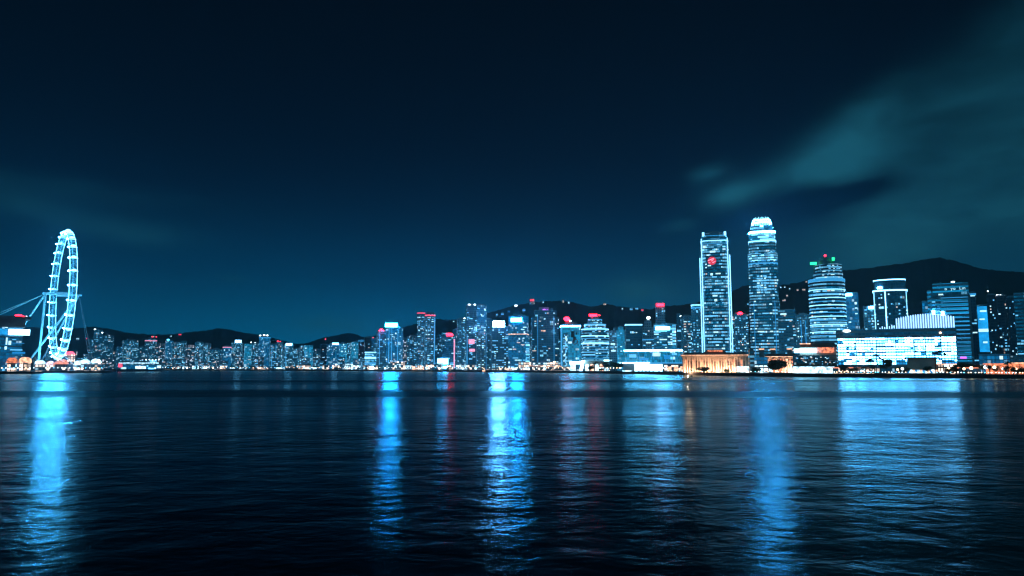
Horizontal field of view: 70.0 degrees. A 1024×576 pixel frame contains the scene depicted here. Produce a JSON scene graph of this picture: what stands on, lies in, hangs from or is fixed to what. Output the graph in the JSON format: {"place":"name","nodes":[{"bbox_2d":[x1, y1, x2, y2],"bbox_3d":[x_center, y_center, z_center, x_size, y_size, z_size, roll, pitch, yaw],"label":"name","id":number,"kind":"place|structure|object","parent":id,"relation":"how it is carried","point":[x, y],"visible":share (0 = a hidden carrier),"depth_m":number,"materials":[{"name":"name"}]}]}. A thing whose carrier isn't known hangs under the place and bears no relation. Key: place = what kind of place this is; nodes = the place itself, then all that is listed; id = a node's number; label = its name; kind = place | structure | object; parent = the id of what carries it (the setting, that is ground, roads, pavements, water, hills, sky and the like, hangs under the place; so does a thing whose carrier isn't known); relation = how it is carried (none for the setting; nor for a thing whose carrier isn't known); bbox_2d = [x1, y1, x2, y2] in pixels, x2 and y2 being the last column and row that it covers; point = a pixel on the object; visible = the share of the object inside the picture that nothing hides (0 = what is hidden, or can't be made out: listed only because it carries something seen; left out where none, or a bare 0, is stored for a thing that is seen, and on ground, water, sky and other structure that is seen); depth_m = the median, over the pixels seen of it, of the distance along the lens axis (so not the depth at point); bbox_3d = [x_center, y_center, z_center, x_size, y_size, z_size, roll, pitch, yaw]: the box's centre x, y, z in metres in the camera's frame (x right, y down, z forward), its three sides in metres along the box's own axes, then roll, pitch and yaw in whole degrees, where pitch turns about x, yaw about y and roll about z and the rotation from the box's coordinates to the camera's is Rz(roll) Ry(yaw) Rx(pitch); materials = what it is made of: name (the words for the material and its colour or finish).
{"place":"outdoors","nodes":[
{"label":"outdoors","id":0,"kind":"place"},
{"bbox_2d":[0,370,116,373],"bbox_3d":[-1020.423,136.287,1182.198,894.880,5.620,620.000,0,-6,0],"label":"quay","id":1,"kind":"structure","parent":0,"point":[39,372],"depth_m":1026.75,"materials":[{"name":"concrete"}]},
{"bbox_2d":[6,358,17,371],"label":"ridge tent","id":2,"kind":"object","parent":1,"relation":"on","point":[11,363],"visible":0.99,"depth_m":898.38,"materials":[{"name":"orange"}]},
{"bbox_2d":[0,314,30,370],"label":"terminal building","id":3,"kind":"structure","parent":1,"relation":"on","point":[13,331],"depth_m":957.82,"materials":[{"name":"blue"}]},
{"bbox_2d":[18,357,31,371],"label":"kiosk","id":4,"kind":"object","parent":1,"relation":"on","point":[24,364],"visible":1,"depth_m":908.58,"materials":[{"name":"grey"}]},
{"bbox_2d":[34,360,44,370],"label":"kiosk","id":5,"kind":"object","parent":1,"relation":"on","point":[39,365],"visible":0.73,"depth_m":983.32,"materials":[{"name":"grey"}]},
{"bbox_2d":[0,229,92,364],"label":"ferris wheel","id":6,"kind":"object","parent":1,"relation":"on","point":[66,232],"visible":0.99,"depth_m":1110.70,"materials":[{"name":"grey"}]},
{"bbox_2d":[54,359,68,369],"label":"arched stall","id":7,"kind":"object","parent":1,"relation":"on","point":[61,364],"visible":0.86,"depth_m":1065.20,"materials":[{"name":"pink"}]},
{"bbox_2d":[90,359,101,369],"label":"long tent","id":8,"kind":"object","parent":1,"relation":"on","point":[95,364],"visible":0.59,"depth_m":1092.97,"materials":[{"name":"grey"}]},
{"bbox_2d":[63,352,75,369],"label":"boarding deck","id":9,"kind":"structure","parent":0,"point":[71,356],"depth_m":1124.90,"materials":[{"name":"pink"}]},
{"bbox_2d":[0,370,1023,575],"bbox_3d":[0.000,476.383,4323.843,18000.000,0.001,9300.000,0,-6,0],"label":"water","id":10,"kind":"structure","parent":0,"point":[276,473],"depth_m":54.84,"materials":[{"name":"liquid"}]},
{"bbox_2d":[117,359,160,371],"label":"ferry","id":11,"kind":"object","parent":10,"relation":"on","point":[138,367],"visible":1,"depth_m":1316.44,"materials":[{"name":"black metal"}]},
{"bbox_2d":[0,0,1023,343],"label":"sky","id":12,"kind":"structure","parent":0,"point":[292,171],"materials":[{"name":"blue"}]},
{"bbox_2d":[22,257,1023,368],"bbox_3d":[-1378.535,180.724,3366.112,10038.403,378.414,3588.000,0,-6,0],"label":"hills","id":13,"kind":"structure","parent":0,"point":[921,277],"depth_m":2430.28,"materials":[{"name":"plant"}]},
{"bbox_2d":[585,360,608,370],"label":"arched hall","id":14,"kind":"structure","parent":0,"point":[598,364],"depth_m":1053.79,"materials":[{"name":"stone"}]},
{"label":"ground","id":15,"kind":"structure","parent":0,"visible":0},
{"bbox_2d":[88,338,93,368],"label":"residential tower","id":16,"kind":"structure","parent":15,"relation":"on","point":[91,342],"depth_m":2139.67,"materials":[{"name":"blue"}]},
{"bbox_2d":[93,329,102,358],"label":"residential tower","id":17,"kind":"structure","parent":15,"relation":"on","point":[98,339],"depth_m":2217.45,"materials":[{"name":"blue"}]},
{"bbox_2d":[100,359,111,368],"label":"block","id":18,"kind":"structure","parent":15,"relation":"on","point":[106,363],"depth_m":1899.91,"materials":[{"name":"blue"}]},
{"bbox_2d":[101,332,113,368],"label":"residential tower","id":19,"kind":"structure","parent":15,"relation":"on","point":[107,345],"depth_m":2115.60,"materials":[{"name":"blue"}]},
{"bbox_2d":[114,346,122,368],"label":"residential tower","id":20,"kind":"structure","parent":15,"relation":"on","point":[118,353],"depth_m":2066.43,"materials":[{"name":"blue"}]},
{"bbox_2d":[122,339,138,363],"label":"residential tower","id":21,"kind":"structure","parent":15,"relation":"on","point":[130,348],"depth_m":2141.05,"materials":[{"name":"blue"}]},
{"bbox_2d":[137,346,148,363],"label":"residential tower","id":22,"kind":"structure","parent":15,"relation":"on","point":[142,352],"depth_m":2063.48,"materials":[{"name":"blue"}]},
{"bbox_2d":[145,336,156,363],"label":"residential tower","id":23,"kind":"structure","parent":15,"relation":"on","point":[151,342],"depth_m":2243.68,"materials":[{"name":"blue"}]},
{"bbox_2d":[154,343,164,368],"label":"residential tower","id":24,"kind":"structure","parent":15,"relation":"on","point":[159,351],"depth_m":2113.35,"materials":[{"name":"blue"}]},
{"bbox_2d":[164,339,172,358],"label":"residential tower","id":25,"kind":"structure","parent":15,"relation":"on","point":[168,346],"depth_m":2185.69,"materials":[{"name":"blue"}]},
{"bbox_2d":[171,341,180,366],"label":"residential tower","id":26,"kind":"structure","parent":15,"relation":"on","point":[176,350],"depth_m":2126.02,"materials":[{"name":"blue"}]},
{"bbox_2d":[185,344,195,368],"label":"residential tower","id":27,"kind":"structure","parent":15,"relation":"on","point":[190,355],"depth_m":2073.72,"materials":[{"name":"grey"}]},
{"bbox_2d":[195,341,202,365],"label":"residential tower","id":28,"kind":"structure","parent":15,"relation":"on","point":[199,351],"depth_m":2145.36,"materials":[{"name":"blue"}]},
{"bbox_2d":[203,342,210,365],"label":"residential tower","id":29,"kind":"structure","parent":15,"relation":"on","point":[206,350],"depth_m":2194.57,"materials":[{"name":"blue"}]},
{"bbox_2d":[209,347,221,368],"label":"residential tower","id":30,"kind":"structure","parent":15,"relation":"on","point":[215,354],"depth_m":2030.22,"materials":[{"name":"grey"}]},
{"bbox_2d":[222,344,231,368],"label":"residential tower","id":31,"kind":"structure","parent":15,"relation":"on","point":[226,354],"depth_m":2095.14,"materials":[{"name":"blue"}]},
{"bbox_2d":[231,340,242,364],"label":"residential tower","id":32,"kind":"structure","parent":15,"relation":"on","point":[237,348],"depth_m":2141.69,"materials":[{"name":"blue"}]},
{"bbox_2d":[244,344,251,368],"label":"residential tower","id":33,"kind":"structure","parent":15,"relation":"on","point":[247,355],"depth_m":2045.22,"materials":[{"name":"blue"}]},
{"bbox_2d":[251,342,258,364],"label":"residential tower","id":34,"kind":"structure","parent":15,"relation":"on","point":[254,349],"depth_m":2114.56,"materials":[{"name":"blue"}]},
{"bbox_2d":[258,334,270,368],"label":"residential tower","id":35,"kind":"structure","parent":15,"relation":"on","point":[264,345],"depth_m":2084.14,"materials":[{"name":"blue"}]},
{"bbox_2d":[269,342,277,366],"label":"residential tower","id":36,"kind":"structure","parent":15,"relation":"on","point":[273,350],"depth_m":1966.23,"materials":[{"name":"blue"}]},
{"bbox_2d":[277,340,282,366],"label":"residential tower","id":37,"kind":"structure","parent":15,"relation":"on","point":[280,349],"depth_m":2067.97,"materials":[{"name":"blue"}]},
{"bbox_2d":[283,343,293,368],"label":"residential tower","id":38,"kind":"structure","parent":15,"relation":"on","point":[288,355],"depth_m":1983.72,"materials":[{"name":"blue"}]},
{"bbox_2d":[292,348,299,368],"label":"residential tower","id":39,"kind":"structure","parent":15,"relation":"on","point":[296,354],"depth_m":1945.32,"materials":[{"name":"blue"}]},
{"bbox_2d":[304,345,312,368],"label":"residential tower","id":40,"kind":"structure","parent":15,"relation":"on","point":[308,351],"depth_m":1886.62,"materials":[{"name":"blue"}]},
{"bbox_2d":[320,339,326,364],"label":"residential tower","id":41,"kind":"structure","parent":15,"relation":"on","point":[323,352],"depth_m":1906.46,"materials":[{"name":"blue"}]},
{"bbox_2d":[326,343,339,368],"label":"residential tower","id":42,"kind":"structure","parent":15,"relation":"on","point":[333,352],"depth_m":1861.71,"materials":[{"name":"blue"}]},
{"bbox_2d":[339,343,346,363],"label":"residential tower","id":43,"kind":"structure","parent":15,"relation":"on","point":[343,349],"depth_m":1916.97,"materials":[{"name":"blue"}]},
{"bbox_2d":[350,341,357,363],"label":"residential tower","id":44,"kind":"structure","parent":15,"relation":"on","point":[354,350],"depth_m":1857.42,"materials":[{"name":"blue"}]},
{"bbox_2d":[358,339,363,368],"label":"residential tower","id":45,"kind":"structure","parent":15,"relation":"on","point":[360,348],"depth_m":1927.24,"materials":[{"name":"blue"}]},
{"bbox_2d":[364,336,373,364],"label":"residential tower","id":46,"kind":"structure","parent":15,"relation":"on","point":[367,343],"depth_m":1710.19,"materials":[{"name":"blue"}]},
{"bbox_2d":[365,351,375,369],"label":"office block","id":47,"kind":"structure","parent":15,"relation":"on","point":[370,358],"depth_m":1543.94,"materials":[{"name":"blue"}]},
{"bbox_2d":[376,330,385,369],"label":"office tower","id":48,"kind":"structure","parent":15,"relation":"on","point":[381,347],"depth_m":1627.69,"materials":[{"name":"blue"}]},
{"bbox_2d":[385,323,403,362],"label":"office tower","id":49,"kind":"structure","parent":15,"relation":"on","point":[394,341],"depth_m":1583.75,"materials":[{"name":"blue"}]},
{"bbox_2d":[406,335,416,365],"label":"residential tower","id":50,"kind":"structure","parent":15,"relation":"on","point":[411,358],"depth_m":1626.11,"materials":[{"name":"blue"}]},
{"bbox_2d":[417,311,424,365],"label":"residential tower","id":51,"kind":"structure","parent":15,"relation":"on","point":[420,335],"depth_m":1572.67,"materials":[{"name":"blue"}]},
{"bbox_2d":[424,312,434,369],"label":"residential tower","id":52,"kind":"structure","parent":15,"relation":"on","point":[429,355],"depth_m":1580.21,"materials":[{"name":"blue"}]},
{"bbox_2d":[435,338,440,369],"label":"residential tower","id":53,"kind":"structure","parent":15,"relation":"on","point":[437,348],"depth_m":1704.05,"materials":[{"name":"blue glass"}]},
{"bbox_2d":[441,332,450,357],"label":"residential tower","id":54,"kind":"structure","parent":15,"relation":"on","point":[443,344],"depth_m":1693.24,"materials":[{"name":"blue"}]},
{"bbox_2d":[446,333,455,369],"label":"office tower","id":55,"kind":"structure","parent":15,"relation":"on","point":[451,347],"depth_m":1547.43,"materials":[{"name":"blue"}]},
{"bbox_2d":[456,318,465,364],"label":"residential tower","id":56,"kind":"structure","parent":15,"relation":"on","point":[461,337],"depth_m":1550.48,"materials":[{"name":"blue"}]},
{"bbox_2d":[465,303,476,364],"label":"office tower","id":57,"kind":"structure","parent":15,"relation":"on","point":[471,327],"depth_m":1490.76,"materials":[{"name":"blue glass"}]},
{"bbox_2d":[476,331,485,369],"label":"residential tower","id":58,"kind":"structure","parent":15,"relation":"on","point":[480,347],"depth_m":1409.55,"materials":[{"name":"blue"}]},
{"bbox_2d":[477,304,486,369],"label":"residential tower","id":59,"kind":"structure","parent":15,"relation":"on","point":[481,317],"depth_m":1534.06,"materials":[{"name":"blue"}]},
{"bbox_2d":[487,318,491,369],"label":"residential tower","id":60,"kind":"structure","parent":15,"relation":"on","point":[489,322],"depth_m":1590.76,"materials":[{"name":"blue concrete"}]},
{"bbox_2d":[490,321,507,369],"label":"office tower","id":61,"kind":"structure","parent":15,"relation":"on","point":[499,345],"depth_m":1384.74,"materials":[{"name":"blue glass"}]},
{"bbox_2d":[508,314,528,367],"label":"office tower","id":62,"kind":"structure","parent":15,"relation":"on","point":[518,331],"depth_m":1364.11,"materials":[{"name":"blue"}]},
{"bbox_2d":[30,369,1023,378],"bbox_3d":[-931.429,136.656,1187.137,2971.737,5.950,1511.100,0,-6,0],"label":"sea wall","id":63,"kind":"structure","parent":15,"relation":"on","point":[1018,376],"depth_m":678.12,"materials":[{"name":"concrete"}]},
{"bbox_2d":[532,304,558,365],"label":"office tower","id":64,"kind":"structure","parent":15,"relation":"on","point":[545,334],"depth_m":1312.50,"materials":[{"name":"blue glass"}]},
{"bbox_2d":[560,317,580,365],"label":"office tower","id":65,"kind":"structure","parent":15,"relation":"on","point":[570,341],"depth_m":1224.08,"materials":[{"name":"blue"}]},
{"bbox_2d":[570,360,584,370],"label":"white portal","id":66,"kind":"object","parent":15,"relation":"on","point":[575,366],"visible":1,"depth_m":1049.15,"materials":[{"name":"grey"}]},
{"bbox_2d":[581,314,608,370],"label":"round tower","id":67,"kind":"structure","parent":15,"relation":"on","point":[595,339],"depth_m":1189.70,"materials":[{"name":"blue"}]},
{"bbox_2d":[609,329,616,369],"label":"office tower","id":68,"kind":"structure","parent":15,"relation":"on","point":[612,345],"depth_m":1239.76,"materials":[{"name":"blue glass"}]},
{"bbox_2d":[617,326,624,369],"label":"office tower","id":69,"kind":"structure","parent":15,"relation":"on","point":[620,345],"depth_m":1211.96,"materials":[{"name":"blue"}]},
{"bbox_2d":[625,323,641,348],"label":"office tower","id":70,"kind":"structure","parent":15,"relation":"on","point":[633,335],"depth_m":1111.41,"materials":[{"name":"blue glass"}]},
{"bbox_2d":[642,316,652,348],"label":"office tower","id":71,"kind":"structure","parent":15,"relation":"on","point":[647,330],"depth_m":1084.53,"materials":[{"name":"glass"}]},
{"bbox_2d":[642,337,653,348],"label":"office tower","id":72,"kind":"structure","parent":15,"relation":"on","point":[648,343],"depth_m":1021.43,"materials":[{"name":"glass"}]},
{"bbox_2d":[622,349,682,371],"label":"curved glass hall","id":73,"kind":"structure","parent":15,"relation":"on","point":[656,360],"depth_m":867.85,"materials":[{"name":"grey"}]},
{"bbox_2d":[655,303,664,322],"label":"office tower","id":74,"kind":"structure","parent":15,"relation":"on","point":[659,312],"depth_m":1186.64,"materials":[{"name":"glass"}]},
{"bbox_2d":[653,323,675,348],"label":"office tower","id":75,"kind":"structure","parent":15,"relation":"on","point":[664,335],"depth_m":1000.09,"materials":[{"name":"blue"}]},
{"bbox_2d":[676,313,680,348],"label":"residential tower","id":76,"kind":"structure","parent":15,"relation":"on","point":[678,322],"depth_m":1146.91,"materials":[{"name":"blue glass"}]},
{"bbox_2d":[680,315,691,353],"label":"residential tower","id":77,"kind":"structure","parent":15,"relation":"on","point":[686,336],"depth_m":1083.70,"materials":[{"name":"blue"}]},
{"bbox_2d":[691,303,701,352],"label":"residential tower","id":78,"kind":"structure","parent":15,"relation":"on","point":[696,327],"depth_m":1045.80,"materials":[{"name":"blue"}]},
{"bbox_2d":[680,350,748,372],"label":"colonnade hall","id":79,"kind":"structure","parent":15,"relation":"on","point":[717,360],"depth_m":735.12,"materials":[{"name":"stone"}]},
{"bbox_2d":[699,231,732,351],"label":"neon edged tower","id":80,"kind":"structure","parent":15,"relation":"on","point":[716,301],"depth_m":990.68,"materials":[{"name":"blue"}]},
{"bbox_2d":[732,312,748,353],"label":"residential tower","id":81,"kind":"structure","parent":15,"relation":"on","point":[740,325],"depth_m":1170.17,"materials":[{"name":"blue"}]},
{"bbox_2d":[748,348,754,372],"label":"lift tower","id":82,"kind":"structure","parent":15,"relation":"on","point":[751,358],"depth_m":714.24,"materials":[{"name":"glass"}]},
{"bbox_2d":[754,357,767,364],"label":"flat pavilion","id":83,"kind":"structure","parent":15,"relation":"on","point":[761,360],"depth_m":725.55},
{"bbox_2d":[748,217,779,356],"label":"tallest tower","id":84,"kind":"structure","parent":15,"relation":"on","point":[764,305],"depth_m":1067.59,"materials":[{"name":"blue"}]},
{"bbox_2d":[767,359,786,370],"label":"tree","id":85,"kind":"object","parent":15,"relation":"on","point":[778,364],"visible":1,"depth_m":649.68,"materials":[{"name":"brown plant"}]},
{"bbox_2d":[764,354,794,372],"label":"colonnade wing","id":86,"kind":"structure","parent":15,"relation":"on","point":[787,358],"depth_m":738.36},
{"bbox_2d":[778,309,796,354],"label":"office tower","id":87,"kind":"structure","parent":15,"relation":"on","point":[787,327],"depth_m":1011.85,"materials":[{"name":"blue"}]},
{"bbox_2d":[795,312,809,354],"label":"residential tower","id":88,"kind":"structure","parent":15,"relation":"on","point":[802,328],"depth_m":994.59,"materials":[{"name":"blue"}]},
{"bbox_2d":[792,366,834,372],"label":"gallery","id":89,"kind":"object","parent":15,"relation":"on","point":[804,369],"visible":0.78,"depth_m":633.76,"materials":[{"name":"grey"}]},
{"bbox_2d":[791,343,836,365],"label":"screen podium","id":90,"kind":"object","parent":15,"relation":"on","point":[811,354],"visible":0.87,"depth_m":685.54,"materials":[{"name":"black glass"}]},
{"bbox_2d":[808,255,846,365],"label":"green lamp tower","id":91,"kind":"structure","parent":15,"relation":"on","point":[827,302],"depth_m":916.96,"materials":[{"name":"grey"}]},
{"bbox_2d":[832,367,868,373],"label":"arcade","id":92,"kind":"object","parent":15,"relation":"on","point":[835,369],"visible":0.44,"depth_m":621.15,"materials":[{"name":"grey"}]},
{"bbox_2d":[845,292,859,329],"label":"office tower","id":93,"kind":"structure","parent":15,"relation":"on","point":[852,310],"depth_m":976.13,"materials":[{"name":"blue"}]},
{"bbox_2d":[863,306,874,328],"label":"residential tower","id":94,"kind":"structure","parent":15,"relation":"on","point":[868,314],"depth_m":956.95,"materials":[{"name":"blue"}]},
{"bbox_2d":[869,368,894,373],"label":"kiosk row","id":95,"kind":"object","parent":15,"relation":"on","point":[889,370],"visible":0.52,"depth_m":597.73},
{"bbox_2d":[872,278,908,328],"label":"bow fronted tower","id":96,"kind":"structure","parent":15,"relation":"on","point":[890,301],"depth_m":894.54,"materials":[{"name":"blue glass"}]},
{"bbox_2d":[836,314,957,372],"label":"bright glass hall","id":97,"kind":"structure","parent":15,"relation":"on","point":[922,335],"depth_m":679.38,"materials":[{"name":"glass"}]},
{"bbox_2d":[904,357,938,373],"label":"dark pavilion","id":98,"kind":"structure","parent":15,"relation":"on","point":[917,365],"depth_m":602.99,"materials":[{"name":"glass"}]},
{"bbox_2d":[927,281,974,363],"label":"terraced slab","id":99,"kind":"structure","parent":15,"relation":"on","point":[952,299],"depth_m":839.69,"materials":[{"name":"blue glass"}]},
{"bbox_2d":[969,291,979,364],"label":"residential tower","id":100,"kind":"structure","parent":15,"relation":"on","point":[974,322],"depth_m":877.62,"materials":[{"name":"grey"}]},
{"bbox_2d":[976,304,990,353],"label":"residential tower","id":101,"kind":"structure","parent":15,"relation":"on","point":[983,329],"depth_m":835.96,"materials":[{"name":"blue"}]},
{"bbox_2d":[986,291,999,353],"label":"residential tower","id":102,"kind":"structure","parent":15,"relation":"on","point":[993,324],"depth_m":897.91,"materials":[{"name":"grey"}]},
{"bbox_2d":[978,354,1009,372],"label":"flat block","id":103,"kind":"structure","parent":15,"relation":"on","point":[993,358],"depth_m":681.58,"materials":[{"name":"glass"}]},
{"bbox_2d":[983,363,1011,373],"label":"orange pavilion","id":104,"kind":"structure","parent":15,"relation":"on","point":[1000,365],"depth_m":562.37,"materials":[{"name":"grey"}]},
{"bbox_2d":[996,294,1009,353],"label":"residential tower","id":105,"kind":"structure","parent":15,"relation":"on","point":[1003,331],"depth_m":926.87,"materials":[{"name":"grey"}]},
{"bbox_2d":[1006,296,1017,354],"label":"residential tower","id":106,"kind":"structure","parent":15,"relation":"on","point":[1011,325],"depth_m":878.14,"materials":[{"name":"grey"}]},
{"bbox_2d":[1009,355,1023,361],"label":"flat block","id":107,"kind":"structure","parent":15,"relation":"on","point":[1016,358],"depth_m":713.66,"materials":[{"name":"grey stone"}]},
{"bbox_2d":[1013,292,1023,354],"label":"residential tower","id":108,"kind":"structure","parent":15,"relation":"on","point":[1019,307],"depth_m":848.26,"materials":[{"name":"grey"}]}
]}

